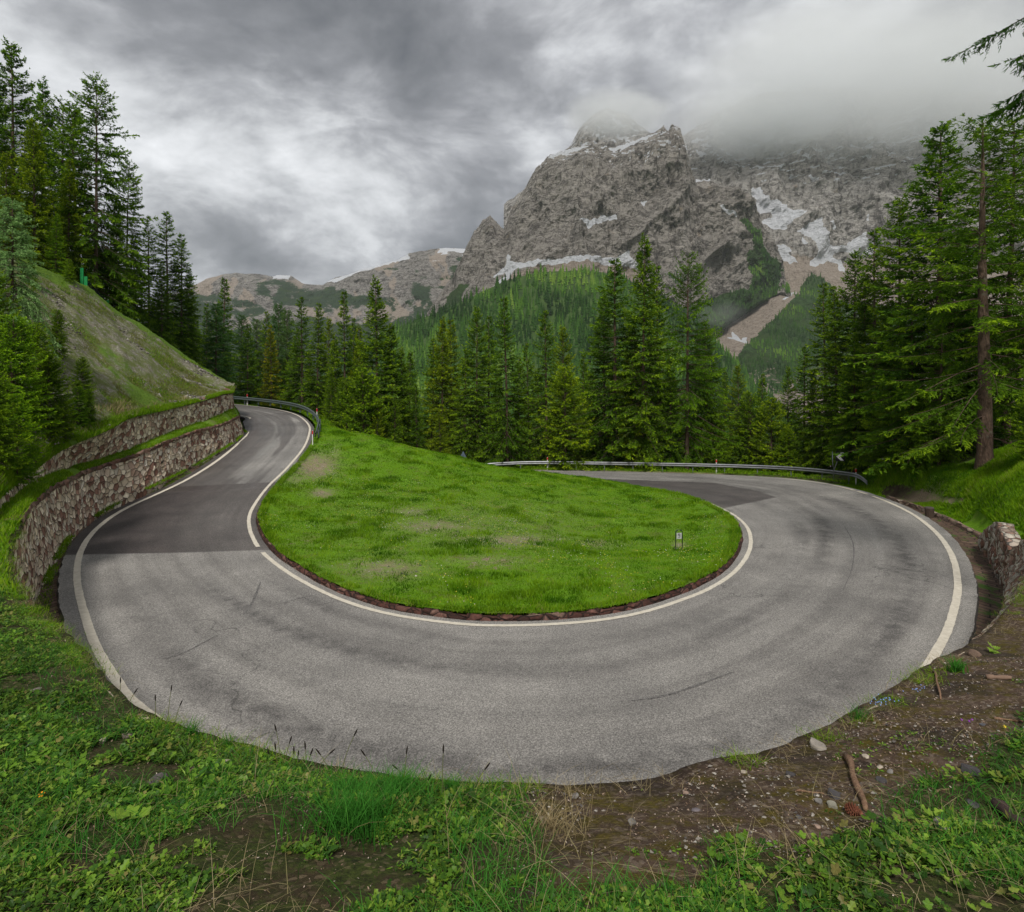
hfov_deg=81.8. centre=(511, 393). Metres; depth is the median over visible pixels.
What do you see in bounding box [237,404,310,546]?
edge line
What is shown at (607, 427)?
spruce tree
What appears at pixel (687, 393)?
spruce tree
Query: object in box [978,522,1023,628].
retaining wall
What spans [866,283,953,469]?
spruce tree
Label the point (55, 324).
spruce tree
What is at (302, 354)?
spruce tree
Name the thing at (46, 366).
spruce tree
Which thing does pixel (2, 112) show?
spruce tree
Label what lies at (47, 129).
spruce tree
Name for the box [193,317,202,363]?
spruce tree
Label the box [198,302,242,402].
larch tree
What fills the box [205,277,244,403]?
spruce tree
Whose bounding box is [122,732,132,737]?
stone
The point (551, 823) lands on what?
grass tuft
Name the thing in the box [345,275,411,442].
spruce tree
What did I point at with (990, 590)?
gutter
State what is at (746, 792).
gravel
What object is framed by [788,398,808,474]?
spruce tree
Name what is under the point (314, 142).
sky
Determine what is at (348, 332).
spruce tree
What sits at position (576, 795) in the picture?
stone
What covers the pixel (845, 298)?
spruce tree
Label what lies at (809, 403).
spruce tree
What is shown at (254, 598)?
tyre mark
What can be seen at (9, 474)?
grass
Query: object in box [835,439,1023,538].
grass
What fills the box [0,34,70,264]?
spruce tree
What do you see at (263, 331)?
spruce tree
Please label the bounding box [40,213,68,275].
spruce tree
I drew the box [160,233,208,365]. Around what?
spruce tree
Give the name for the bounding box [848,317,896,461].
spruce tree
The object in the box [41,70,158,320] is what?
spruce tree
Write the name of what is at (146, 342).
grass
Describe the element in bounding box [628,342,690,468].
spruce tree
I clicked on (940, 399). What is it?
spruce tree
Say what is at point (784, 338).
forest
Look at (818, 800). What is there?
stone
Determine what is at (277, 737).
plantain stalk
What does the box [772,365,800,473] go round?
spruce tree
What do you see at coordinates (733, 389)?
spruce tree
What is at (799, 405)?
spruce tree
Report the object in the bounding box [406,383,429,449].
spruce tree
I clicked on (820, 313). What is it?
spruce tree
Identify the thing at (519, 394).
spruce tree
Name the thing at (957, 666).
grass tuft
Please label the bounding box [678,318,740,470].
spruce tree
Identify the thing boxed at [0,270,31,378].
spruce tree
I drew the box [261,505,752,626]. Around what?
edge line
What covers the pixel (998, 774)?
leafy plant
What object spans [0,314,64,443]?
spruce tree
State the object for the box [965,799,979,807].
stone
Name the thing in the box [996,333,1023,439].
spruce tree
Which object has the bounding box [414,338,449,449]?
spruce tree
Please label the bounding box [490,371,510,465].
spruce tree
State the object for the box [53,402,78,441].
spruce tree
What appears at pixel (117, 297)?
spruce tree
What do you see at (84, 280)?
netting fence
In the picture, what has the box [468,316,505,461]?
spruce tree
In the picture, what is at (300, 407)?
guardrail
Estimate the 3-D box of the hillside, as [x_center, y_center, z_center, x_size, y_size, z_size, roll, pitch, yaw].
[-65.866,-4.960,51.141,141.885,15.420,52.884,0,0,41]
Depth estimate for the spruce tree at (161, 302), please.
51.94 m
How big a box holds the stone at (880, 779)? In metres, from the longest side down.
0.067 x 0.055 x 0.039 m
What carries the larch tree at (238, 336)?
on the ground at (979, 521)
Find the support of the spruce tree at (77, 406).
on the hillside
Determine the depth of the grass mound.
24.10 m
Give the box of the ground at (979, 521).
[240,418,1023,636]
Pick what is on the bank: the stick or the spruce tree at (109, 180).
the stick
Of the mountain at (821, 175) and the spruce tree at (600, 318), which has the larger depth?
the mountain at (821, 175)
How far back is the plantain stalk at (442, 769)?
3.54 m
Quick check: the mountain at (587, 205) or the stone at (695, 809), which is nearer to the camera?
the stone at (695, 809)
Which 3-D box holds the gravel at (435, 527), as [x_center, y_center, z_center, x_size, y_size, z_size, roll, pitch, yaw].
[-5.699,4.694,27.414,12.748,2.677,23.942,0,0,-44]
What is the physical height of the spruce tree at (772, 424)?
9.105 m
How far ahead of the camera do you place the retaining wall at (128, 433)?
29.28 m
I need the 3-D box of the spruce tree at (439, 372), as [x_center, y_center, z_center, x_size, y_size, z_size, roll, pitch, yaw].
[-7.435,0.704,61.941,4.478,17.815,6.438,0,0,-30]
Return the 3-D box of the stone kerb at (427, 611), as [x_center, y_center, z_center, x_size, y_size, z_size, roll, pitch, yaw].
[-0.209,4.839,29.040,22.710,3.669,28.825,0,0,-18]
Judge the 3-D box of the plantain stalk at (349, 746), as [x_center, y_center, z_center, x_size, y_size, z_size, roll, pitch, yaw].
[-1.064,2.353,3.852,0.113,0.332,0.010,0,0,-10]
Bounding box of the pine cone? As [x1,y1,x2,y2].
[844,802,862,816]
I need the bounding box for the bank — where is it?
[0,513,1023,911]
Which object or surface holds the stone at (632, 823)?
on the bank
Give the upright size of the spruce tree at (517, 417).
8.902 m
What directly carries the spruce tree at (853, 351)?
on the ground at (979, 521)
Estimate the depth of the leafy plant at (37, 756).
3.71 m
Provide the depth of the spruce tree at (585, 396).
73.99 m
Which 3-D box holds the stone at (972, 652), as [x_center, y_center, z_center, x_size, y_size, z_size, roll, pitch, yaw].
[4.886,2.773,6.237,0.138,0.089,0.187,-16,10,22]
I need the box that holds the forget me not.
[870,694,898,710]
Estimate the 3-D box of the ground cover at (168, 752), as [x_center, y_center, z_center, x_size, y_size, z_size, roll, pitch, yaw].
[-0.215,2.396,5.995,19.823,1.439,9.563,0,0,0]
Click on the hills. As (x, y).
(523, 280)
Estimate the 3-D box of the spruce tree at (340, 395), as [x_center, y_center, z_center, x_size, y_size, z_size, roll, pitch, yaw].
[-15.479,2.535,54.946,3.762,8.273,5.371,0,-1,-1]
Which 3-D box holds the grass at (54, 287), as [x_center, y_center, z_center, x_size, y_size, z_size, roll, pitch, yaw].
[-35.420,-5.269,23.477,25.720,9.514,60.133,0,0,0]
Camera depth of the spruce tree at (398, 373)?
59.67 m
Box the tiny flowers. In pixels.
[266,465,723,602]
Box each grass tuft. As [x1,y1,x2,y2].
[175,713,205,736]
[212,730,248,746]
[245,756,457,875]
[311,762,382,801]
[325,754,459,814]
[429,771,477,791]
[486,780,617,851]
[845,701,871,721]
[938,652,972,673]
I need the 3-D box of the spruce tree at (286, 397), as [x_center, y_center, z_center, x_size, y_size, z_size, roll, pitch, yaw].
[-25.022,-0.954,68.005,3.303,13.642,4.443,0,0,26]
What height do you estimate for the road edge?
10.439 m
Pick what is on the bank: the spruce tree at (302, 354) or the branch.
the branch
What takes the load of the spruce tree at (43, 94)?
on the hillside
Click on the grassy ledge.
(208, 421)
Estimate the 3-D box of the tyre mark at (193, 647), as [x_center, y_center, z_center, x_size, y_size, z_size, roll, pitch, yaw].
[-6.901,5.487,12.810,0.168,0.004,1.401,0,0,24]
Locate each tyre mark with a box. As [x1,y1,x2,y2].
[164,634,218,658]
[243,582,260,614]
[630,672,732,700]
[843,526,854,589]
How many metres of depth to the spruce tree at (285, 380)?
72.00 m
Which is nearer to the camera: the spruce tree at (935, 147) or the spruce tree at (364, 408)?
the spruce tree at (935, 147)
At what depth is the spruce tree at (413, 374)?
81.62 m
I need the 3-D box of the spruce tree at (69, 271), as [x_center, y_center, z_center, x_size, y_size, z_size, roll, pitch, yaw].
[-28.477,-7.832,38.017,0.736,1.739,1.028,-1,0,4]
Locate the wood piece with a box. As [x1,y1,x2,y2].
[985,674,1011,679]
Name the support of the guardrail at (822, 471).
on the ground at (979, 521)
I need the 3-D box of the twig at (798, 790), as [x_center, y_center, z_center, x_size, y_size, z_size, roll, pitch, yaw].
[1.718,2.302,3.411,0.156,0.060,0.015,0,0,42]
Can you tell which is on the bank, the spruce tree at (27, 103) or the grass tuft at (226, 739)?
the grass tuft at (226, 739)
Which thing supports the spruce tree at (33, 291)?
on the hillside
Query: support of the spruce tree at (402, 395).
on the ground at (979, 521)
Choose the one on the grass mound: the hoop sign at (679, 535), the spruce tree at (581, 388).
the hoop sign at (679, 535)
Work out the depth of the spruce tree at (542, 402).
75.54 m
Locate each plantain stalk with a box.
[274,724,279,754]
[341,728,357,772]
[442,744,443,792]
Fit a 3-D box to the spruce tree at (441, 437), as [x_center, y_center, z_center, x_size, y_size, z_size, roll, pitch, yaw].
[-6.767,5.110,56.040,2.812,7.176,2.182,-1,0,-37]
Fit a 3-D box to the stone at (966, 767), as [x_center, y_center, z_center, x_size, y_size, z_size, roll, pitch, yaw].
[2.780,2.286,3.580,0.101,0.057,0.120,0,0,-42]
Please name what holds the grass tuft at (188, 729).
on the bank
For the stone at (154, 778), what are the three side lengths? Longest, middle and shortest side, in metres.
0.114 x 0.084 x 0.051 m
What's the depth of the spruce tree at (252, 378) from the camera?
73.93 m
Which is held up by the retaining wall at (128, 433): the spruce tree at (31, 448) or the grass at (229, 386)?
the grass at (229, 386)
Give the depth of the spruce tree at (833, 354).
50.76 m
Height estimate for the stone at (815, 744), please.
0.088 m
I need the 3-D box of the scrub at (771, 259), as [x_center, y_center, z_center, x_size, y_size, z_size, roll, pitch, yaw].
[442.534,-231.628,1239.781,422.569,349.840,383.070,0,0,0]
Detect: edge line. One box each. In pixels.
[73,415,961,720]
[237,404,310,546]
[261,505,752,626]
[784,478,852,489]
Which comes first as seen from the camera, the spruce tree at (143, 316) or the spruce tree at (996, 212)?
the spruce tree at (996, 212)
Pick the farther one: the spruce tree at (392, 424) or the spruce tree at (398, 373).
the spruce tree at (398, 373)
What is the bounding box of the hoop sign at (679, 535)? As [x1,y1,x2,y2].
[675,530,682,549]
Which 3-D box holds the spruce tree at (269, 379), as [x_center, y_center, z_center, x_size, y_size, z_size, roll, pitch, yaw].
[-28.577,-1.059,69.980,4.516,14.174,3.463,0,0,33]
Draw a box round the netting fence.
[80,268,108,302]
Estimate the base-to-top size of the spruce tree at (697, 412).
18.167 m
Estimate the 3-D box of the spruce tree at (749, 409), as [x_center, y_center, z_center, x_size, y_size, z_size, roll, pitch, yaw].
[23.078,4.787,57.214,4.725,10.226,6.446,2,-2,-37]
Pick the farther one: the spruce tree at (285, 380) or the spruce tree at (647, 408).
the spruce tree at (285, 380)
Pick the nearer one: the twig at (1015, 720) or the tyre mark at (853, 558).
the twig at (1015, 720)
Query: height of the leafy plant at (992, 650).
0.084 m
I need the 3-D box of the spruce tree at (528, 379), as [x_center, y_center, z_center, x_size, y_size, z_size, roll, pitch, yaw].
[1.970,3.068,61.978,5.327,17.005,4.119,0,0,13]
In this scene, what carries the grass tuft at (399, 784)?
on the bank
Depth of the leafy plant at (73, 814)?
2.91 m
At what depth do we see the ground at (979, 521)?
34.42 m
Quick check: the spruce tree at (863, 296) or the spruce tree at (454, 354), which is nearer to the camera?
the spruce tree at (863, 296)
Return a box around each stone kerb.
[256,443,743,620]
[886,496,980,537]
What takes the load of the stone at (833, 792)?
on the bank
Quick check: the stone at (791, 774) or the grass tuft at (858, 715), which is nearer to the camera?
the stone at (791, 774)
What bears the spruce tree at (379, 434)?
on the ground at (979, 521)
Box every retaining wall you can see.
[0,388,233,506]
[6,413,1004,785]
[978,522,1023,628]
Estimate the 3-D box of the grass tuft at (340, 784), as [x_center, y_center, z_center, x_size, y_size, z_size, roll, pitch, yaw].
[-1.003,2.372,3.541,0.546,0.272,0.534,0,0,0]
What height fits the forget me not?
0.142 m
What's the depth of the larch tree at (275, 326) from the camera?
82.05 m
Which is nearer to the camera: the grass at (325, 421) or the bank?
the bank
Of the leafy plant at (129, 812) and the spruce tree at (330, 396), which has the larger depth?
the spruce tree at (330, 396)
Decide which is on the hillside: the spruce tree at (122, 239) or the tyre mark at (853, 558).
the spruce tree at (122, 239)
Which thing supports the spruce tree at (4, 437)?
on the hillside
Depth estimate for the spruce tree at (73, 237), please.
42.93 m
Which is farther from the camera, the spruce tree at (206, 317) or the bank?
the spruce tree at (206, 317)
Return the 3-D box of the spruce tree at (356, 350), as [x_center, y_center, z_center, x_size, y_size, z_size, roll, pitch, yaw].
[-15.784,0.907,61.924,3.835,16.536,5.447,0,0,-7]
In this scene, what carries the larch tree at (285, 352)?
on the ground at (979, 521)
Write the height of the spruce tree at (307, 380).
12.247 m
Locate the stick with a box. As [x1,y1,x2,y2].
[843,752,867,810]
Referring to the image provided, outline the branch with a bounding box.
[990,797,1023,827]
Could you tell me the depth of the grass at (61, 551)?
24.46 m
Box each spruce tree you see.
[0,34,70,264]
[0,91,42,266]
[0,118,70,275]
[0,151,36,255]
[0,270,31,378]
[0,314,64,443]
[0,371,33,472]
[0,393,49,490]
[17,76,65,236]
[20,94,103,283]
[20,322,62,396]
[24,350,77,439]
[25,237,39,282]
[30,278,38,315]
[35,101,108,283]
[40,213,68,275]
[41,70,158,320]
[42,158,93,282]
[42,309,72,360]
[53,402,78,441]
[61,259,77,282]
[66,386,93,428]
[68,356,96,400]
[81,389,97,424]
[91,252,134,318]
[98,207,143,324]
[107,158,153,314]
[122,238,158,331]
[135,216,179,344]
[142,211,206,362]
[147,260,180,347]
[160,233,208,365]
[177,269,203,362]
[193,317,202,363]
[199,303,219,370]
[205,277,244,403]
[223,350,235,400]
[234,324,262,405]
[246,355,260,403]
[249,311,283,405]
[257,325,285,407]
[277,327,306,410]
[277,359,289,408]
[278,296,324,415]
[298,302,333,423]
[298,355,315,415]
[312,316,339,417]
[321,336,345,425]
[321,367,339,425]
[324,291,362,423]
[329,377,362,431]
[335,367,396,438]
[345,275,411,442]
[346,317,359,399]
[349,325,372,425]
[370,398,385,436]
[378,322,418,446]
[387,394,404,443]
[389,347,420,446]
[399,350,427,445]
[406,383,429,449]
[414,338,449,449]
[421,316,461,454]
[424,319,468,457]
[430,410,450,452]
[439,348,488,460]
[446,306,502,466]
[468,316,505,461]
[470,398,488,462]
[475,297,536,467]
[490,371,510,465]
[501,357,537,465]
[509,342,549,465]
[509,410,524,466]
[517,310,580,468]
[521,376,550,458]
[532,365,594,470]
[538,326,586,466]
[541,425,557,460]
[567,257,659,470]
[571,354,591,465]
[576,293,621,468]
[576,372,600,465]
[580,395,607,468]
[603,232,680,471]
[604,333,658,468]
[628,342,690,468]
[635,264,694,469]
[643,251,743,470]
[655,355,687,469]
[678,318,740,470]
[678,363,723,469]
[690,413,737,470]
[716,371,735,470]
[721,364,758,469]
[724,391,778,471]
[746,396,801,473]
[748,373,773,470]
[769,429,804,473]
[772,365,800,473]
[777,346,824,474]
[785,282,846,474]
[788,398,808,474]
[798,247,884,474]
[800,371,827,475]
[803,286,849,474]
[821,274,886,469]
[823,339,877,475]
[824,229,895,472]
[833,192,950,471]
[835,120,1023,477]
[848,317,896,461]
[849,369,922,471]
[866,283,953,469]
[881,111,1023,469]
[892,385,963,470]
[901,110,1023,446]
[907,293,974,466]
[928,244,1018,450]
[941,18,1023,139]
[941,159,1023,431]
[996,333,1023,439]
[1007,387,1023,458]
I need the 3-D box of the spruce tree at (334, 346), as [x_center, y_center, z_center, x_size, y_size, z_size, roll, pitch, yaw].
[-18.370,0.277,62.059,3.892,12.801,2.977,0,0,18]
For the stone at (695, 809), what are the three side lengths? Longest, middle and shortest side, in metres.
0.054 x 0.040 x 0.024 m
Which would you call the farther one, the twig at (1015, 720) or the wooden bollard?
the wooden bollard
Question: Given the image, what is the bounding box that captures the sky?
[0,0,1023,306]
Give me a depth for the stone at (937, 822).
2.92 m
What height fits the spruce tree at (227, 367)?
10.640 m
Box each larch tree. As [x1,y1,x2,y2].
[0,195,61,370]
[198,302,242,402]
[224,314,259,403]
[235,318,269,400]
[256,301,298,406]
[266,308,304,406]
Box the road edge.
[56,417,979,642]
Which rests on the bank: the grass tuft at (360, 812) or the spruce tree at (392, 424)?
the grass tuft at (360, 812)
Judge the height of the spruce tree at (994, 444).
16.007 m
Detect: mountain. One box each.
[138,248,464,401]
[425,124,790,336]
[504,87,1023,459]
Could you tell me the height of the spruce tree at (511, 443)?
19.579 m
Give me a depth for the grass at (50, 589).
16.56 m
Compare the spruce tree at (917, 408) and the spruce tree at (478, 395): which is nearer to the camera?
the spruce tree at (917, 408)
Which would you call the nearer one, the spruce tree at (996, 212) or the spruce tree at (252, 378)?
the spruce tree at (996, 212)
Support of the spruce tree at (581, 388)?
on the ground at (979, 521)
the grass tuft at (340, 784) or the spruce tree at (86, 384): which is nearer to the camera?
the grass tuft at (340, 784)
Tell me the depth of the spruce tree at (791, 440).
53.71 m
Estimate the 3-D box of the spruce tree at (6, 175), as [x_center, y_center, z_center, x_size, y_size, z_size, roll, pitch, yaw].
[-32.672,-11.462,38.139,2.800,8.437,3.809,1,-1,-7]
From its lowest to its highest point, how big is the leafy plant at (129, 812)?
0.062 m
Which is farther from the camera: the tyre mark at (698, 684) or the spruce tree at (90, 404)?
the spruce tree at (90, 404)
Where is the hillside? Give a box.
[0,250,234,494]
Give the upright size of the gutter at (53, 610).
3.051 m
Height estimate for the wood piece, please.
0.067 m
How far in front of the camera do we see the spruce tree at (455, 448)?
59.53 m
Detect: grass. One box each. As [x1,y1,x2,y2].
[0,384,234,498]
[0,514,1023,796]
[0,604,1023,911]
[1,378,234,445]
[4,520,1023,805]
[20,271,220,378]
[26,281,235,395]
[33,457,213,623]
[43,429,247,582]
[193,728,660,911]
[237,403,336,427]
[509,466,854,483]
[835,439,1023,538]
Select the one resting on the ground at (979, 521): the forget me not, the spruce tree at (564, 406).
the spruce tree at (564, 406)
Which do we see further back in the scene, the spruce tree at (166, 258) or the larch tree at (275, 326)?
the larch tree at (275, 326)
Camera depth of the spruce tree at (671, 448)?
55.44 m
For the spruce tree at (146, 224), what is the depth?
53.77 m
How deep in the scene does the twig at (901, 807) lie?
3.12 m
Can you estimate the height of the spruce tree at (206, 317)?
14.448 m
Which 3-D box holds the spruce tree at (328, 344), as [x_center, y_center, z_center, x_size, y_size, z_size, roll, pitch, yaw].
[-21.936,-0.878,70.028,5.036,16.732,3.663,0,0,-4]
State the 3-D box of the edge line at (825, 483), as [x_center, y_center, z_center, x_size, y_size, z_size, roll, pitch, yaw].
[2.515,8.298,58.548,15.251,4.381,56.920,0,0,-36]
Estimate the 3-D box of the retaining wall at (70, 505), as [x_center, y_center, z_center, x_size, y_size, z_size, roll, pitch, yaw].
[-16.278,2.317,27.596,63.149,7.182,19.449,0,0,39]
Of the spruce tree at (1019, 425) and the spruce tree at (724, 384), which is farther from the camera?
the spruce tree at (724, 384)
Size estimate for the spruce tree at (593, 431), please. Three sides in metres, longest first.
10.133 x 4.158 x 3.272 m
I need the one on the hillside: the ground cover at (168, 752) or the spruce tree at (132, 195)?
the spruce tree at (132, 195)
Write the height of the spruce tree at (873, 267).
20.300 m
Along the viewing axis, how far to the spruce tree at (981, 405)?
31.30 m
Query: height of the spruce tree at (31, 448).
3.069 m
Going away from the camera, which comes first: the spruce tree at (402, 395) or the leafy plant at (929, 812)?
the leafy plant at (929, 812)
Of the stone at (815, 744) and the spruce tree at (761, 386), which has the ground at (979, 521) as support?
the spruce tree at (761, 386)
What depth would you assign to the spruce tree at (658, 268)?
58.52 m
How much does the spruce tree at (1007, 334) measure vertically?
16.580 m
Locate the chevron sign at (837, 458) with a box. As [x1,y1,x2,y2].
[832,451,844,482]
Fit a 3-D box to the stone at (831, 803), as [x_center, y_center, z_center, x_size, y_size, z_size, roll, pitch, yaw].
[1.756,2.253,3.233,0.051,0.033,0.069,-18,9,-35]
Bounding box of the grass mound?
[258,405,738,612]
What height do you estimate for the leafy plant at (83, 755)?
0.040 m
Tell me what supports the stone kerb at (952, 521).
on the ground at (979, 521)
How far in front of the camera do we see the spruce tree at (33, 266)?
32.91 m
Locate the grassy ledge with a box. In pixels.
[0,407,238,593]
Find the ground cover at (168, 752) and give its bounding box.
[0,558,1023,911]
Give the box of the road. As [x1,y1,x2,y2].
[58,404,977,784]
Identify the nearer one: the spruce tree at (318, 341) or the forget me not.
the forget me not
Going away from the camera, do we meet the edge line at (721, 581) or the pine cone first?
the pine cone
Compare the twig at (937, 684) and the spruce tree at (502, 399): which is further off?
the spruce tree at (502, 399)
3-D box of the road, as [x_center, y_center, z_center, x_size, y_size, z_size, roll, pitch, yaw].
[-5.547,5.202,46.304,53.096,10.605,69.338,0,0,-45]
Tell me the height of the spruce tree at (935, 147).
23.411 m
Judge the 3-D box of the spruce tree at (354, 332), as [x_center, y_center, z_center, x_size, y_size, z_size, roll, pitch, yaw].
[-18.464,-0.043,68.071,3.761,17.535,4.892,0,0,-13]
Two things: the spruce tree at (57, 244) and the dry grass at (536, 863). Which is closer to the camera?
the dry grass at (536, 863)
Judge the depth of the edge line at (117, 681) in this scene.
15.07 m
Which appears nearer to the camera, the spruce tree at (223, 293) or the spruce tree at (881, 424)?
the spruce tree at (881, 424)
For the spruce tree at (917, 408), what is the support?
on the ground at (979, 521)
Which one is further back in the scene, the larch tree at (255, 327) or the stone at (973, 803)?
the larch tree at (255, 327)
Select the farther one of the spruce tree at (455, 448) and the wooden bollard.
the spruce tree at (455, 448)
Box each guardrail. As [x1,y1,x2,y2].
[233,396,320,437]
[485,461,866,484]
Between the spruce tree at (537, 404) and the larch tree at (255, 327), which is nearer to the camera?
the spruce tree at (537, 404)
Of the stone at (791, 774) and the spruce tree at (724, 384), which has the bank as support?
the stone at (791, 774)
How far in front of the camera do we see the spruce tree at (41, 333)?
23.87 m
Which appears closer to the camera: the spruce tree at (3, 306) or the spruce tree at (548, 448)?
the spruce tree at (3, 306)
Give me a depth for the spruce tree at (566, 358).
62.91 m
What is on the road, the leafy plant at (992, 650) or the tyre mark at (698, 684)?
the tyre mark at (698, 684)
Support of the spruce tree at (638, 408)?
on the ground at (979, 521)
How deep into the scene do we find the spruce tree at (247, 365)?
70.05 m
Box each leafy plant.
[26,747,49,761]
[50,810,80,826]
[62,751,87,766]
[108,805,152,819]
[171,736,200,762]
[920,804,950,821]
[987,642,999,652]
[988,770,1016,782]
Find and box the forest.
[297,262,816,472]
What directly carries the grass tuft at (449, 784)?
on the bank
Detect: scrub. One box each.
[657,216,789,333]
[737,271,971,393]
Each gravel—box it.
[289,450,677,581]
[501,615,1023,893]
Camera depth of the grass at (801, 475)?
50.79 m
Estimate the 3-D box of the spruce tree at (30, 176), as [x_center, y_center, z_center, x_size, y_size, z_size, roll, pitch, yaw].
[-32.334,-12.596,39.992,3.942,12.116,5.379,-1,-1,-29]
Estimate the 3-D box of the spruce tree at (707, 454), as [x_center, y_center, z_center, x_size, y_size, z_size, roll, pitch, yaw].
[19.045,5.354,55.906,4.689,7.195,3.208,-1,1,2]
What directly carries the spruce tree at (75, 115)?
on the hillside
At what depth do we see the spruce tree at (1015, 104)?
14.38 m
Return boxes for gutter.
[35,459,211,623]
[902,504,1004,636]
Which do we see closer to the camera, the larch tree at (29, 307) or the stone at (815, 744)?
the stone at (815, 744)
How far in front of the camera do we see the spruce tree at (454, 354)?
65.99 m
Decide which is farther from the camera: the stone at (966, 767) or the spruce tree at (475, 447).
the spruce tree at (475, 447)
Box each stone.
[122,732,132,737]
[148,772,167,783]
[572,792,578,798]
[628,818,636,825]
[691,807,699,811]
[785,770,795,776]
[810,737,826,750]
[814,798,822,803]
[827,788,840,799]
[827,800,837,808]
[876,776,886,782]
[933,816,950,828]
[960,763,981,775]
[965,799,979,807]
[967,649,981,656]
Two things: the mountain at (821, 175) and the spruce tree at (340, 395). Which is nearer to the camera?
the spruce tree at (340, 395)
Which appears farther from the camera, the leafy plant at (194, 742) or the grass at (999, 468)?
the grass at (999, 468)
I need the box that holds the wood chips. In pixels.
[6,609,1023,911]
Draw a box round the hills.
[323,270,764,434]
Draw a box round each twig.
[795,789,823,793]
[896,801,924,841]
[933,669,941,699]
[994,717,1023,721]
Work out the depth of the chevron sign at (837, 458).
43.48 m
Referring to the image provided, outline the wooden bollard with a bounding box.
[924,506,934,518]
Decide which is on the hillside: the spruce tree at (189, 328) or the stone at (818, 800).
the spruce tree at (189, 328)
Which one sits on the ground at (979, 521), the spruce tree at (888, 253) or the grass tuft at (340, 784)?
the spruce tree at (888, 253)
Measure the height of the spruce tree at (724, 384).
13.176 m

